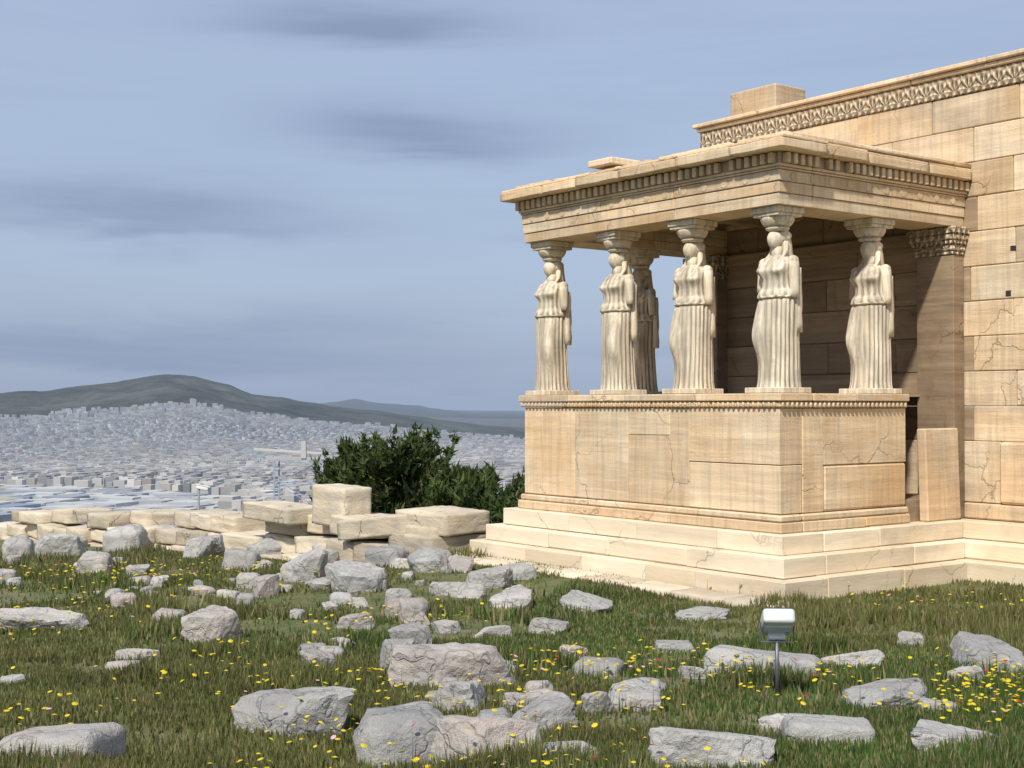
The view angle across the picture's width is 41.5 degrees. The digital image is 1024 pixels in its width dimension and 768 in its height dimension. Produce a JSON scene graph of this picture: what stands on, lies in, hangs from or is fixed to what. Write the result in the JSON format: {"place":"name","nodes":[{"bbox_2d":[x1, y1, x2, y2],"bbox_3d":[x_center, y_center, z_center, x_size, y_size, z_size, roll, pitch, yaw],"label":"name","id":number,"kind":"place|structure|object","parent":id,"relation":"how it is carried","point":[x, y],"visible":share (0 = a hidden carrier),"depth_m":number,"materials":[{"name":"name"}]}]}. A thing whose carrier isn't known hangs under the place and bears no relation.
{"place":"outdoors","nodes":[
{"label":"outdoors","id":0,"kind":"place"},
{"bbox_2d":[0,540,1023,767],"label":"grass","id":1,"kind":"structure","parent":0,"point":[142,683],"depth_m":9.45,"materials":[{"name":"green plant"}]},
{"bbox_2d":[0,374,1023,767],"bbox_3d":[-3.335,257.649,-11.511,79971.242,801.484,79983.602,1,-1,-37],"label":"ground","id":2,"kind":"structure","parent":0,"point":[150,390],"depth_m":4898.90,"materials":[{"name":"green plant"}]},
{"bbox_2d":[196,484,209,509],"bbox_3d":[-9.127,4.669,39.931,0.423,3.424,0.150,0,-1,0],"label":"cctv mast","id":3,"kind":"object","parent":2,"relation":"on","point":[201,487],"visible":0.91,"depth_m":39.91,"materials":[{"name":"metal"}]},
{"bbox_2d":[0,398,524,524],"bbox_3d":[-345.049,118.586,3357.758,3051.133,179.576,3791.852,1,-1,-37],"label":"city","id":4,"kind":"object","parent":2,"relation":"on","point":[168,455],"visible":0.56,"depth_m":3168.01},
{"bbox_2d":[240,441,331,503],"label":"crane","id":5,"kind":"object","parent":2,"relation":"on","point":[304,452],"visible":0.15,"depth_m":94.83,"materials":[{"name":"metal"}]},
{"bbox_2d":[309,456,334,500],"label":"bush","id":6,"kind":"object","parent":2,"relation":"on","point":[318,478],"visible":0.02,"depth_m":51.38,"materials":[{"name":"green plant"}]},
{"bbox_2d":[310,435,383,504],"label":"bush","id":7,"kind":"object","parent":2,"relation":"on","point":[350,459],"visible":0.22,"depth_m":49.46,"materials":[{"name":"green plant"}]},
{"bbox_2d":[0,483,794,607],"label":"old temple foundations","id":8,"kind":"object","parent":2,"relation":"on","point":[344,521],"visible":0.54,"depth_m":23.77,"materials":[{"name":"stone"}]},
{"bbox_2d":[329,421,469,513],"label":"bush","id":9,"kind":"object","parent":2,"relation":"on","point":[398,473],"visible":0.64,"depth_m":46.35,"materials":[{"name":"green plant"}]},
{"bbox_2d":[416,450,486,507],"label":"bush","id":10,"kind":"object","parent":2,"relation":"on","point":[436,492],"visible":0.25,"depth_m":43.83,"materials":[{"name":"green plant"}]},
{"bbox_2d":[447,459,514,533],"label":"bush","id":11,"kind":"object","parent":2,"relation":"on","point":[473,495],"visible":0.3,"depth_m":40.96,"materials":[{"name":"green plant"}]},
{"bbox_2d":[485,464,524,523],"bbox_3d":[0.169,4.290,39.020,2.110,3.956,2.121,1,-1,-37],"label":"bush","id":12,"kind":"object","parent":2,"relation":"on","point":[507,500],"visible":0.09,"depth_m":38.93,"materials":[{"name":"green plant"}]},
{"bbox_2d":[0,524,1023,767],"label":"limestone outcrops","id":13,"kind":"object","parent":2,"relation":"on","point":[444,666],"visible":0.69,"depth_m":9.02,"materials":[{"name":"grey stone"}]},
{"bbox_2d":[498,478,525,522],"bbox_3d":[0.912,4.262,37.885,2.217,4.085,2.199,1,-1,-37],"label":"bush","id":14,"kind":"object","parent":2,"relation":"on","point":[501,514],"depth_m":37.94,"materials":[{"name":"green plant"}]},
{"bbox_2d":[0,555,1023,767],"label":"wild flowers","id":15,"kind":"object","parent":2,"relation":"on","point":[594,724],"visible":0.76,"depth_m":8.36,"materials":[{"name":"yellow plant"}]},
{"bbox_2d":[470,507,1023,600],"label":"krepidoma steps","id":16,"kind":"structure","parent":2,"relation":"on","point":[830,563],"depth_m":17.28,"materials":[{"name":"stone"}]},
{"bbox_2d":[518,393,919,533],"bbox_3d":[3.185,1.009,19.482,3.835,1.697,5.220,1,-1,-37],"label":"porch podium","id":17,"kind":"object","parent":16,"relation":"on","point":[780,463],"visible":1,"depth_m":17.46,"materials":[{"name":"stone"}]},
{"bbox_2d":[526,240,578,394],"bbox_3d":[0.607,-0.979,20.365,0.580,2.300,0.671,1,-1,-38],"label":"caryatid","id":18,"kind":"object","parent":17,"relation":"on","point":[553,315],"visible":1,"depth_m":20.19,"materials":[{"name":"stone"}]},
{"bbox_2d":[590,230,646,394],"bbox_3d":[1.506,-0.997,19.177,0.580,2.300,0.671,1,-1,-31],"label":"caryatid","id":19,"kind":"object","parent":17,"relation":"on","point":[619,315],"visible":1,"depth_m":18.98,"materials":[{"name":"stone"}]},
{"bbox_2d":[627,249,661,393],"bbox_3d":[2.042,-0.962,21.451,0.580,2.300,0.671,1,-1,-34],"label":"caryatid","id":20,"kind":"object","parent":17,"relation":"on","point":[646,344],"visible":0.58,"depth_m":21.25,"materials":[{"name":"stone"}]},
{"bbox_2d":[662,218,722,393],"bbox_3d":[2.405,-1.016,17.988,0.580,2.300,0.671,1,-1,-42],"label":"caryatid","id":21,"kind":"object","parent":17,"relation":"on","point":[692,333],"visible":1,"depth_m":17.81,"materials":[{"name":"stone"}]},
{"bbox_2d":[745,205,810,392],"bbox_3d":[3.304,-1.035,16.800,0.580,2.300,0.671,1,-1,-35],"label":"caryatid","id":22,"kind":"object","parent":17,"relation":"on","point":[777,328],"visible":1,"depth_m":16.62,"materials":[{"name":"stone"}]},
{"bbox_2d":[839,217,901,393],"bbox_3d":[4.739,-1.018,17.886,0.580,2.300,0.671,1,-1,-36],"label":"caryatid","id":23,"kind":"object","parent":17,"relation":"on","point":[870,331],"visible":1,"depth_m":17.71,"materials":[{"name":"stone"}]},
{"bbox_2d":[683,48,1023,521],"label":"temple wall","id":24,"kind":"structure","parent":16,"relation":"on","point":[957,352],"depth_m":18.72,"materials":[{"name":"stone"}]},
{"bbox_2d":[500,130,971,266],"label":"porch entablature","id":25,"kind":"structure","parent":24,"relation":"attached to","point":[816,178],"depth_m":17.86,"materials":[{"name":"stone"}]},
{"bbox_2d":[759,608,794,693],"bbox_3d":[1.681,1.696,8.572,0.216,0.574,0.280,0,-1,4],"label":"floodlight","id":26,"kind":"object","parent":2,"relation":"on","point":[776,626],"visible":0.98,"depth_m":8.52,"materials":[{"name":"white metal"}]},
{"bbox_2d":[0,0,1023,410],"label":"sky","id":27,"kind":"structure","parent":0,"point":[299,200],"materials":[{"name":"blue"}]}
]}

